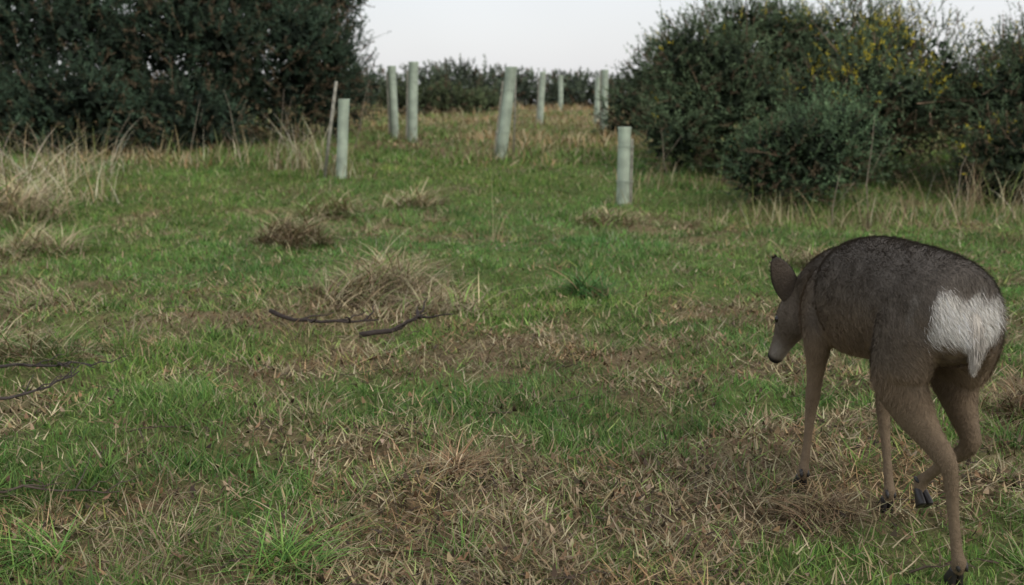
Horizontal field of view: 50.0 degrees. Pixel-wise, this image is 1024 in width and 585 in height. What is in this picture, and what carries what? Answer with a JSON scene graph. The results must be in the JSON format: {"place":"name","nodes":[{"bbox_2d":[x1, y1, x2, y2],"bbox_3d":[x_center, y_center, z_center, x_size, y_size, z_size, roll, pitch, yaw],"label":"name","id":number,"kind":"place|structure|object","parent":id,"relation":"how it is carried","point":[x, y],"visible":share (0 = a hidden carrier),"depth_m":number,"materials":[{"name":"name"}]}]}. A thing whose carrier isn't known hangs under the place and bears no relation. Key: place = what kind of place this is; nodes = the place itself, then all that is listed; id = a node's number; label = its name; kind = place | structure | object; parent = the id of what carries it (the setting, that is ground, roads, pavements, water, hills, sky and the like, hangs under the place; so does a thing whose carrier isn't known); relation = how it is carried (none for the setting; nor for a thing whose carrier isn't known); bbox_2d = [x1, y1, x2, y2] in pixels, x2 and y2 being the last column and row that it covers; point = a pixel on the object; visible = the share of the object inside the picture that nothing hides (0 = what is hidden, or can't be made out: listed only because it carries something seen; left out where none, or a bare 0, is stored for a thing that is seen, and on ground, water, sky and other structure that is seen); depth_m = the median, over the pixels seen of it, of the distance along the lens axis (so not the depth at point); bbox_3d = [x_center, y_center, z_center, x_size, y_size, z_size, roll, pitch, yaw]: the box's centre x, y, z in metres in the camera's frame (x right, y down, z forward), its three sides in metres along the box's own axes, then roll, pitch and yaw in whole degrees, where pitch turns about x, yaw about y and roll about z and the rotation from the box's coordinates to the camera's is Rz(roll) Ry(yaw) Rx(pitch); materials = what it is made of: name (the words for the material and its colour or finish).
{"place":"outdoors","nodes":[
{"label":"outdoors","id":0,"kind":"place"},
{"bbox_2d":[0,100,983,170],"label":"meadow grass","id":1,"kind":"structure","parent":0,"point":[533,114],"depth_m":15.82,"materials":[{"name":"beige plant"}]},
{"bbox_2d":[0,105,1023,584],"bbox_3d":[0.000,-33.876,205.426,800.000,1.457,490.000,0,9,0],"label":"ground","id":2,"kind":"structure","parent":0,"point":[460,345],"depth_m":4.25,"materials":[{"name":"green plant"}]},
{"bbox_2d":[0,274,108,311],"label":"grass tussock","id":3,"kind":"object","parent":2,"relation":"on","point":[36,297],"depth_m":5.64,"materials":[{"name":"beige plant"}]},
{"bbox_2d":[0,158,109,230],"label":"grass tussock","id":4,"kind":"object","parent":2,"relation":"on","point":[20,200],"depth_m":9.98,"materials":[{"name":"beige plant"}]},
{"bbox_2d":[0,0,120,148],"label":"gorse bush","id":5,"kind":"object","parent":2,"relation":"on","point":[58,50],"visible":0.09,"depth_m":15.68,"materials":[{"name":"green plant"}]},
{"bbox_2d":[0,215,121,264],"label":"grass tussock","id":6,"kind":"object","parent":2,"relation":"on","point":[37,244],"depth_m":7.60,"materials":[{"name":"beige plant"}]},
{"bbox_2d":[0,503,122,584],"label":"grass tussock","id":7,"kind":"object","parent":2,"relation":"on","point":[30,548],"depth_m":2.48,"materials":[{"name":"green plant"}]},
{"bbox_2d":[0,354,125,399],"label":"fallen branch","id":8,"kind":"object","parent":2,"relation":"on","point":[66,376],"visible":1,"depth_m":4.04,"materials":[{"name":"brown wood"}]},
{"bbox_2d":[0,459,141,493],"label":"fallen branch","id":9,"kind":"object","parent":2,"relation":"on","point":[34,487],"visible":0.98,"depth_m":2.83,"materials":[{"name":"brown wood"}]},
{"bbox_2d":[0,301,142,381],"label":"grass tussock","id":10,"kind":"object","parent":2,"relation":"on","point":[5,343],"depth_m":4.38,"materials":[{"name":"beige plant"}]},
{"bbox_2d":[0,0,277,158],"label":"gorse bush","id":11,"kind":"object","parent":2,"relation":"on","point":[127,48],"visible":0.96,"depth_m":15.04,"materials":[{"name":"green plant"}]},
{"bbox_2d":[134,0,390,145],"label":"gorse bush","id":12,"kind":"object","parent":2,"relation":"on","point":[316,55],"visible":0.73,"depth_m":16.24,"materials":[{"name":"green plant"}]},
{"bbox_2d":[226,204,352,252],"bbox_3d":[-1.538,-0.447,7.892,1.142,0.425,1.217,-4,10,-23],"label":"grass tussock","id":13,"kind":"object","parent":2,"relation":"on","point":[292,232],"depth_m":7.84,"materials":[{"name":"brown plant"}]},
{"bbox_2d":[188,488,412,584],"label":"grass tussock","id":14,"kind":"object","parent":2,"relation":"on","point":[284,550],"depth_m":2.44,"materials":[{"name":"green plant"}]},
{"bbox_2d":[323,81,337,179],"bbox_3d":[-2.037,-1.779,12.275,0.207,1.155,0.040,0,9,0],"label":"wooden stake","id":15,"kind":"object","parent":2,"relation":"on","point":[330,132],"visible":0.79,"depth_m":12.26,"materials":[{"name":"wood"}]},
{"bbox_2d":[262,188,401,220],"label":"grass tussock","id":16,"kind":"object","parent":2,"relation":"on","point":[328,207],"depth_m":9.81,"materials":[{"name":"plant"}]},
{"bbox_2d":[336,99,349,178],"bbox_3d":[-1.913,-1.724,12.393,0.184,0.910,0.129,-4,10,-21],"label":"tree shelter","id":17,"kind":"object","parent":2,"relation":"on","point":[342,132],"visible":0.91,"depth_m":12.35,"materials":[{"name":"plastic"}]},
{"bbox_2d":[269,297,453,337],"bbox_3d":[-0.680,0.116,4.955,0.818,0.091,0.461,-2,10,-12],"label":"fallen branch","id":18,"kind":"object","parent":2,"relation":"on","point":[370,332],"visible":1,"depth_m":5.00,"materials":[{"name":"brown wood"}]},
{"bbox_2d":[285,222,480,316],"bbox_3d":[-0.699,-0.124,5.756,1.246,0.475,1.400,0,9,0],"label":"grass tussock","id":19,"kind":"object","parent":2,"relation":"on","point":[382,276],"depth_m":5.76,"materials":[{"name":"beige plant"}]},
{"bbox_2d":[386,66,398,137],"bbox_3d":[-1.912,-3.012,17.544,0.204,1.200,0.144,0,9,0],"label":"tree shelter","id":20,"kind":"object","parent":2,"relation":"on","point":[392,103],"visible":0.92,"depth_m":17.49,"materials":[{"name":"plastic"}]},
{"bbox_2d":[351,178,462,210],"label":"grass tussock","id":21,"kind":"object","parent":2,"relation":"on","point":[416,200],"depth_m":10.56,"materials":[{"name":"beige plant"}]},
{"bbox_2d":[406,62,418,141],"bbox_3d":[-1.524,-2.886,16.753,0.220,1.250,0.160,0,9,0],"label":"tree shelter","id":22,"kind":"object","parent":2,"relation":"on","point":[412,100],"visible":0.97,"depth_m":16.70,"materials":[{"name":"plastic"}]},
{"bbox_2d":[373,74,499,114],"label":"gorse bush","id":23,"kind":"object","parent":2,"relation":"on","point":[430,100],"visible":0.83,"depth_m":32.09,"materials":[{"name":"green plant"}]},
{"bbox_2d":[343,261,541,327],"bbox_3d":[-0.400,0.014,5.410,1.003,0.247,1.140,5,11,26],"label":"grass tussock","id":24,"kind":"object","parent":2,"relation":"on","point":[432,303],"depth_m":5.44,"materials":[{"name":"beige plant"}]},
{"bbox_2d":[383,426,535,487],"bbox_3d":[-0.156,0.460,3.054,0.477,0.152,0.438,0,9,0],"label":"grass tussock","id":25,"kind":"object","parent":2,"relation":"on","point":[458,462],"depth_m":3.07,"materials":[{"name":"beige plant"}]},
{"bbox_2d":[3,53,986,107],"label":"distant gorse thicket","id":26,"kind":"object","parent":2,"relation":"on","point":[575,88],"visible":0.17,"depth_m":43.52,"materials":[{"name":"green plant"}]},
{"bbox_2d":[322,102,672,207],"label":"grass around shelters","id":27,"kind":"object","parent":2,"relation":"on","point":[400,135],"depth_m":13.32,"materials":[{"name":"plant"}]},
{"bbox_2d":[493,67,517,159],"bbox_3d":[-0.092,-2.288,14.217,0.331,1.250,0.160,0,9,0],"label":"tree shelter","id":28,"kind":"object","parent":2,"relation":"on","point":[507,90],"visible":0.88,"depth_m":14.16,"materials":[{"name":"plastic"}]},
{"bbox_2d":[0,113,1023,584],"bbox_3d":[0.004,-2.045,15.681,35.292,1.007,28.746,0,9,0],"label":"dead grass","id":29,"kind":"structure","parent":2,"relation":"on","point":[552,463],"depth_m":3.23,"materials":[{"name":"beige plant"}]},
{"bbox_2d":[0,99,1023,244],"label":"tall dry grass","id":30,"kind":"structure","parent":2,"relation":"on","point":[302,163],"depth_m":10.87,"materials":[{"name":"beige plant"}]},
{"bbox_2d":[0,226,1023,584],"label":"twigs","id":31,"kind":"object","parent":2,"relation":"on","point":[490,476],"visible":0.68,"depth_m":3.01,"materials":[{"name":"brown wood"}]},
{"bbox_2d":[513,76,516,151],"bbox_3d":[0.034,-2.296,14.621,0.052,1.151,0.024,0,9,0],"label":"wooden stake","id":32,"kind":"object","parent":2,"relation":"on","point":[514,116],"visible":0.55,"depth_m":14.60,"materials":[{"name":"wood"}]},
{"bbox_2d":[536,72,545,123],"bbox_3d":[0.648,-4.318,24.625,0.231,1.250,0.146,0,9,0],"label":"tree shelter","id":33,"kind":"object","parent":2,"relation":"on","point":[541,85],"visible":0.87,"depth_m":24.57,"materials":[{"name":"plastic"}]},
{"bbox_2d":[116,83,973,227],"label":"dead stems","id":34,"kind":"object","parent":2,"relation":"on","point":[833,206],"visible":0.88,"depth_m":12.22,"materials":[{"name":"brown plant"}]},
{"bbox_2d":[558,75,562,110],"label":"tree shelter","id":35,"kind":"object","parent":2,"relation":"on","point":[560,99],"visible":0.85,"depth_m":36.34,"materials":[{"name":"plastic"}]},
{"bbox_2d":[519,264,644,303],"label":"grass tussock","id":36,"kind":"object","parent":2,"relation":"on","point":[582,285],"depth_m":5.90,"materials":[{"name":"plant"}]},
{"bbox_2d":[594,78,601,122],"bbox_3d":[1.998,-4.439,25.619,0.182,1.130,0.151,0,9,0],"label":"tree shelter","id":37,"kind":"object","parent":2,"relation":"on","point":[597,88],"visible":0.54,"depth_m":25.55,"materials":[{"name":"plastic"}]},
{"bbox_2d":[599,70,608,129],"bbox_3d":[1.815,-3.765,21.676,0.188,1.250,0.146,0,9,0],"label":"tree shelter","id":38,"kind":"object","parent":2,"relation":"on","point":[604,79],"visible":0.59,"depth_m":21.59,"materials":[{"name":"plastic"}]},
{"bbox_2d":[574,197,671,228],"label":"grass tussock","id":39,"kind":"object","parent":2,"relation":"on","point":[621,216],"depth_m":9.57,"materials":[{"name":"green plant"}]},
{"bbox_2d":[616,127,634,205],"bbox_3d":[1.119,-1.227,10.846,0.183,0.810,0.138,0,9,0],"label":"tree shelter","id":40,"kind":"object","parent":2,"relation":"on","point":[625,146],"visible":0.96,"depth_m":10.80,"materials":[{"name":"plastic"}]},
{"bbox_2d":[589,26,718,136],"bbox_3d":[2.542,-3.461,18.532,2.568,2.227,2.685,0,9,0],"label":"gorse bush","id":41,"kind":"object","parent":2,"relation":"on","point":[625,99],"visible":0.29,"depth_m":18.18,"materials":[{"name":"green plant"}]},
{"bbox_2d":[620,0,851,176],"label":"gorse bush","id":42,"kind":"object","parent":2,"relation":"on","point":[728,60],"visible":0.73,"depth_m":12.81,"materials":[{"name":"green plant"}]},
{"bbox_2d":[753,238,837,270],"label":"grass tussock","id":43,"kind":"object","parent":2,"relation":"on","point":[805,258],"depth_m":6.95,"materials":[{"name":"beige plant"}]},
{"bbox_2d":[705,66,919,214],"bbox_3d":[2.785,-1.409,10.672,2.042,1.542,1.658,-7,12,-36],"label":"gorse bush","id":44,"kind":"object","parent":2,"relation":"on","point":[809,143],"visible":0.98,"depth_m":10.42,"materials":[{"name":"green plant"}]},
{"bbox_2d":[742,467,888,542],"bbox_3d":[0.732,0.524,2.708,0.297,0.100,0.417,9,13,44],"label":"grass tussock","id":45,"kind":"object","parent":2,"relation":"on","point":[819,503],"depth_m":2.71,"materials":[{"name":"brown plant"}]},
{"bbox_2d":[764,0,1005,188],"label":"gorse bush","id":46,"kind":"object","parent":2,"relation":"on","point":[876,52],"visible":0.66,"depth_m":11.99,"materials":[{"name":"green plant"}]},
{"bbox_2d":[767,234,1011,584],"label":"roe deer","id":47,"kind":"object","parent":2,"relation":"on","point":[910,320],"visible":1,"depth_m":2.42},
{"bbox_2d":[922,0,1023,205],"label":"gorse bush","id":48,"kind":"object","parent":2,"relation":"on","point":[998,147],"visible":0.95,"depth_m":11.10,"materials":[{"name":"green plant"}]},
{"bbox_2d":[936,374,1023,430],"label":"grass tussock","id":49,"kind":"object","parent":2,"relation":"on","point":[1014,398],"depth_m":3.56,"materials":[{"name":"beige plant"}]},
{"bbox_2d":[11,0,1023,103],"label":"sky","id":50,"kind":"structure","parent":0,"point":[565,35],"materials":[{"name":"white"}]}
]}

